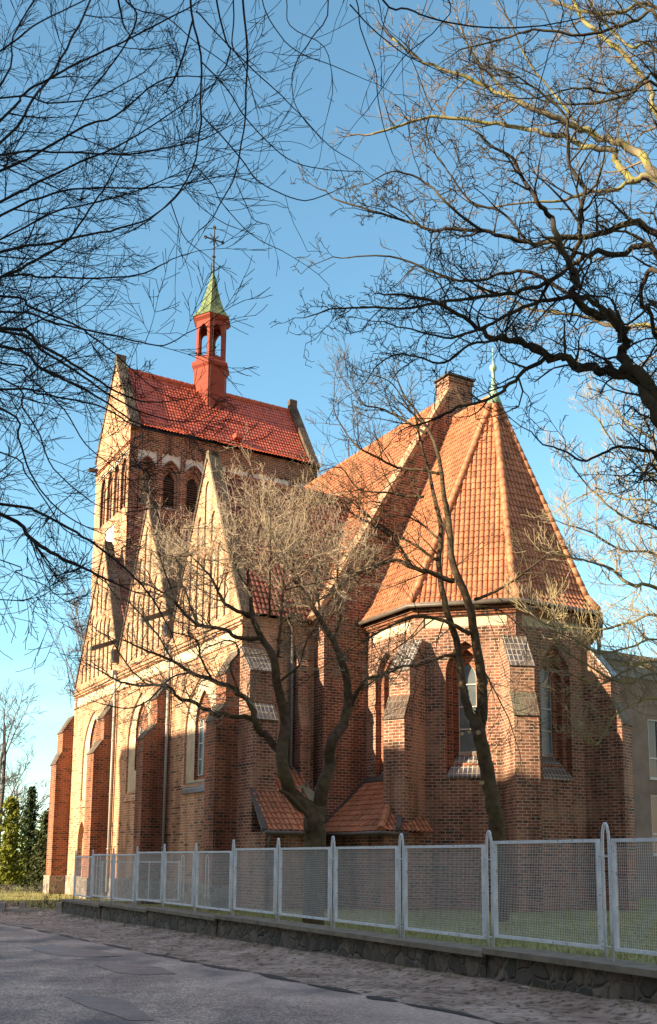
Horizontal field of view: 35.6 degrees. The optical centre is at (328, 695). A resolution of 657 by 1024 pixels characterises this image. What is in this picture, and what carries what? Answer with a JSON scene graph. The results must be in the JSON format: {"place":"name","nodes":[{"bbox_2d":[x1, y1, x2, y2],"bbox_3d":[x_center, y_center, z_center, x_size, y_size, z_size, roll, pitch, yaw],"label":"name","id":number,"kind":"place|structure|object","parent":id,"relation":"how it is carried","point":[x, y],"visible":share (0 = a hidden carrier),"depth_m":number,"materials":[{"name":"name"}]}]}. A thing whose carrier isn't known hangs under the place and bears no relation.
{"place":"outdoors","nodes":[
{"label":"outdoors","id":0,"kind":"place"},
{"bbox_2d":[0,923,496,1023],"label":"road","id":1,"kind":"structure","parent":0,"point":[37,987],"depth_m":11.06,"materials":[{"name":"grey asphalt"}]},
{"bbox_2d":[27,945,121,956],"bbox_3d":[-4.385,4.249,17.067,0.941,0.035,2.970,6,-11,-32],"label":"asphalt patch","id":2,"kind":"object","parent":1,"relation":"on","point":[64,950],"visible":1,"depth_m":16.85,"materials":[{"name":"grey asphalt"}]},
{"bbox_2d":[67,996,154,1019],"bbox_3d":[-2.081,3.048,10.024,0.517,0.024,2.055,5,-10,-28],"label":"asphalt patch","id":3,"kind":"object","parent":1,"relation":"on","point":[126,1010],"visible":1,"depth_m":10.05,"materials":[{"name":"grey asphalt"}]},
{"bbox_2d":[94,963,176,974],"bbox_3d":[-2.662,3.723,13.972,0.765,0.023,1.904,4,-10,-24],"label":"asphalt patch","id":4,"kind":"object","parent":1,"relation":"on","point":[134,968],"visible":1,"depth_m":13.95,"materials":[{"name":"grey asphalt"}]},
{"bbox_2d":[1,923,503,1023],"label":"kerb","id":5,"kind":"object","parent":1,"relation":"on","point":[346,990],"visible":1,"depth_m":12.59,"materials":[{"name":"grey concrete"}]},
{"bbox_2d":[0,902,656,1023],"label":"verge","id":6,"kind":"structure","parent":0,"point":[465,997],"depth_m":13.03,"materials":[{"name":"grey stone"}]},
{"bbox_2d":[5,908,61,911],"bbox_3d":[-10.090,6.898,32.758,4.036,0.179,0.100,-4,-10,25],"label":"edging","id":7,"kind":"object","parent":6,"relation":"on","point":[20,910],"visible":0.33,"depth_m":32.52,"materials":[{"name":"concrete"}]},
{"bbox_2d":[0,866,656,963],"bbox_3d":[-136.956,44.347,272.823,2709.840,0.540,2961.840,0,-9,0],"label":"ground","id":8,"kind":"structure","parent":0,"point":[645,910],"depth_m":24.82,"materials":[{"name":"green plant"}]},
{"bbox_2d":[0,902,4,911],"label":"kerb stub","id":9,"kind":"object","parent":8,"relation":"on","point":[2,906],"visible":0.71,"depth_m":32.77,"materials":[{"name":"concrete"}]},
{"bbox_2d":[0,795,33,890],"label":"conifer","id":10,"kind":"object","parent":8,"relation":"on","point":[10,854],"visible":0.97,"depth_m":57.16,"materials":[{"name":"green plant"}]},
{"bbox_2d":[0,881,42,892],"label":"hedge","id":11,"kind":"object","parent":8,"relation":"on","point":[13,886],"visible":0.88,"depth_m":53.88,"materials":[{"name":"plant"}]},
{"bbox_2d":[19,902,24,908],"bbox_3d":[-9.847,6.839,32.823,0.200,0.420,0.150,0,-9,0],"label":"kerb stub","id":12,"kind":"object","parent":8,"relation":"on","point":[21,905],"visible":0.56,"depth_m":32.77,"materials":[{"name":"concrete"}]},
{"bbox_2d":[0,678,46,867],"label":"tree","id":13,"kind":"object","parent":8,"relation":"on","point":[3,763],"visible":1,"depth_m":66.03,"materials":[{"name":"brown plant"}]},
{"bbox_2d":[0,769,49,871],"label":"tree","id":14,"kind":"object","parent":8,"relation":"on","point":[25,796],"visible":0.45,"depth_m":72.10,"materials":[{"name":"brown plant"}]},
{"bbox_2d":[14,786,43,888],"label":"conifer","id":15,"kind":"object","parent":8,"relation":"on","point":[31,807],"visible":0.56,"depth_m":60.35,"materials":[{"name":"green plant"}]},
{"bbox_2d":[5,901,55,907],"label":"weeds","id":16,"kind":"object","parent":8,"relation":"on","point":[31,905],"visible":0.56,"depth_m":35.71,"materials":[{"name":"green plant"}]},
{"bbox_2d":[23,807,48,891],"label":"conifer","id":17,"kind":"object","parent":8,"relation":"on","point":[39,862],"visible":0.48,"depth_m":55.95,"materials":[{"name":"green plant"}]},
{"bbox_2d":[42,889,61,907],"bbox_3d":[-9.851,7.143,36.165,0.763,0.789,1.307,9,-13,-44],"label":"shrub","id":18,"kind":"object","parent":8,"relation":"on","point":[45,898],"visible":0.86,"depth_m":36.18,"materials":[{"name":"green plant"}]},
{"bbox_2d":[54,902,61,909],"bbox_3d":[-8.708,6.845,32.824,0.280,0.420,0.150,0,-9,0],"label":"kerb stub","id":19,"kind":"object","parent":8,"relation":"on","point":[58,906],"visible":0.42,"depth_m":32.78,"materials":[{"name":"concrete"}]},
{"bbox_2d":[43,572,89,695],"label":"tree","id":20,"kind":"object","parent":8,"relation":"on","point":[80,635],"visible":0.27,"depth_m":63.23,"materials":[{"name":"brown plant"}]},
{"bbox_2d":[94,855,209,901],"bbox_3d":[-5.502,5.733,32.242,3.776,1.460,0.045,5,-10,-28],"label":"yard fence","id":21,"kind":"object","parent":8,"relation":"on","point":[148,879],"visible":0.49,"depth_m":32.18,"materials":[{"name":"metal"}]},
{"bbox_2d":[0,0,318,718],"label":"street tree","id":22,"kind":"object","parent":8,"relation":"on","point":[7,157],"visible":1,"depth_m":8.15,"materials":[{"name":"brown plant"}]},
{"bbox_2d":[53,424,449,924],"bbox_3d":[-1.854,-0.675,24.922,9.633,12.852,5.205,0,-9,0],"label":"yard tree","id":23,"kind":"object","parent":8,"relation":"on","point":[312,807],"visible":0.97,"depth_m":24.82,"materials":[{"name":"brown plant"}]},
{"bbox_2d":[0,886,656,1012],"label":"grass tufts","id":24,"kind":"object","parent":8,"relation":"on","point":[415,934],"visible":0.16,"depth_m":23.25,"materials":[{"name":"plant"}]},
{"bbox_2d":[43,225,637,912],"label":"church","id":25,"kind":"structure","parent":8,"relation":"on","point":[203,787],"depth_m":37.28,"materials":[{"name":"brick"}]},
{"bbox_2d":[198,718,203,775],"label":"window","id":26,"kind":"structure","parent":25,"relation":"in","point":[201,731],"depth_m":39.45,"materials":[{"name":"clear glass"}]},
{"bbox_2d":[446,663,480,777],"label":"window","id":27,"kind":"structure","parent":25,"relation":"in","point":[466,743],"depth_m":35.24,"materials":[{"name":"grey glass"}]},
{"bbox_2d":[540,666,573,780],"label":"window","id":28,"kind":"structure","parent":25,"relation":"in","point":[553,773],"depth_m":35.66,"materials":[{"name":"grey glass"}]},
{"bbox_2d":[61,899,656,1003],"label":"stone wall","id":29,"kind":"structure","parent":8,"relation":"on","point":[594,976],"depth_m":13.57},
{"bbox_2d":[73,822,656,961],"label":"metal fence","id":30,"kind":"object","parent":29,"relation":"on","point":[372,906],"visible":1,"depth_m":14.47,"materials":[{"name":"metal"}]},
{"bbox_2d":[246,329,611,921],"bbox_3d":[2.722,-1.862,27.720,9.926,16.156,4.461,2,-9,-7],"label":"twin stem tree","id":31,"kind":"object","parent":8,"relation":"on","point":[478,719],"visible":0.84,"depth_m":27.58,"materials":[{"name":"brown plant"}]},
{"bbox_2d":[269,0,656,554],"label":"gnarled tree","id":32,"kind":"object","parent":8,"relation":"on","point":[639,377],"visible":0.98,"depth_m":12.58,"materials":[{"name":"brown plant"}]},
{"bbox_2d":[327,0,656,411],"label":"lichen tree","id":33,"kind":"object","parent":8,"relation":"on","point":[629,148],"visible":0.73,"depth_m":22.99,"materials":[{"name":"brown plant"}]},
{"bbox_2d":[501,343,656,745],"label":"pale tree","id":34,"kind":"object","parent":8,"relation":"on","point":[593,560],"visible":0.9,"depth_m":22.15,"materials":[{"name":"beige plant"}]},
{"bbox_2d":[601,650,656,897],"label":"rendered building","id":35,"kind":"structure","parent":8,"relation":"on","point":[644,754],"depth_m":53.96,"materials":[{"name":"grey paint"}]},
{"bbox_2d":[648,719,656,779],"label":"window","id":36,"kind":"structure","parent":35,"relation":"in","point":[651,778],"depth_m":54.52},
{"bbox_2d":[651,795,656,855],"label":"window","id":37,"kind":"structure","parent":35,"relation":"in","point":[651,795],"depth_m":53.88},
{"bbox_2d":[0,0,656,851],"label":"sky","id":38,"kind":"structure","parent":0,"point":[278,354],"materials":[{"name":"blue"}]},
{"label":"far pavement","id":39,"kind":"structure","parent":0,"visible":0},
{"bbox_2d":[37,0,619,325],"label":"street tree","id":40,"kind":"object","parent":39,"relation":"on","point":[247,53],"visible":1,"depth_m":6.62,"materials":[{"name":"brown plant"}]}
]}

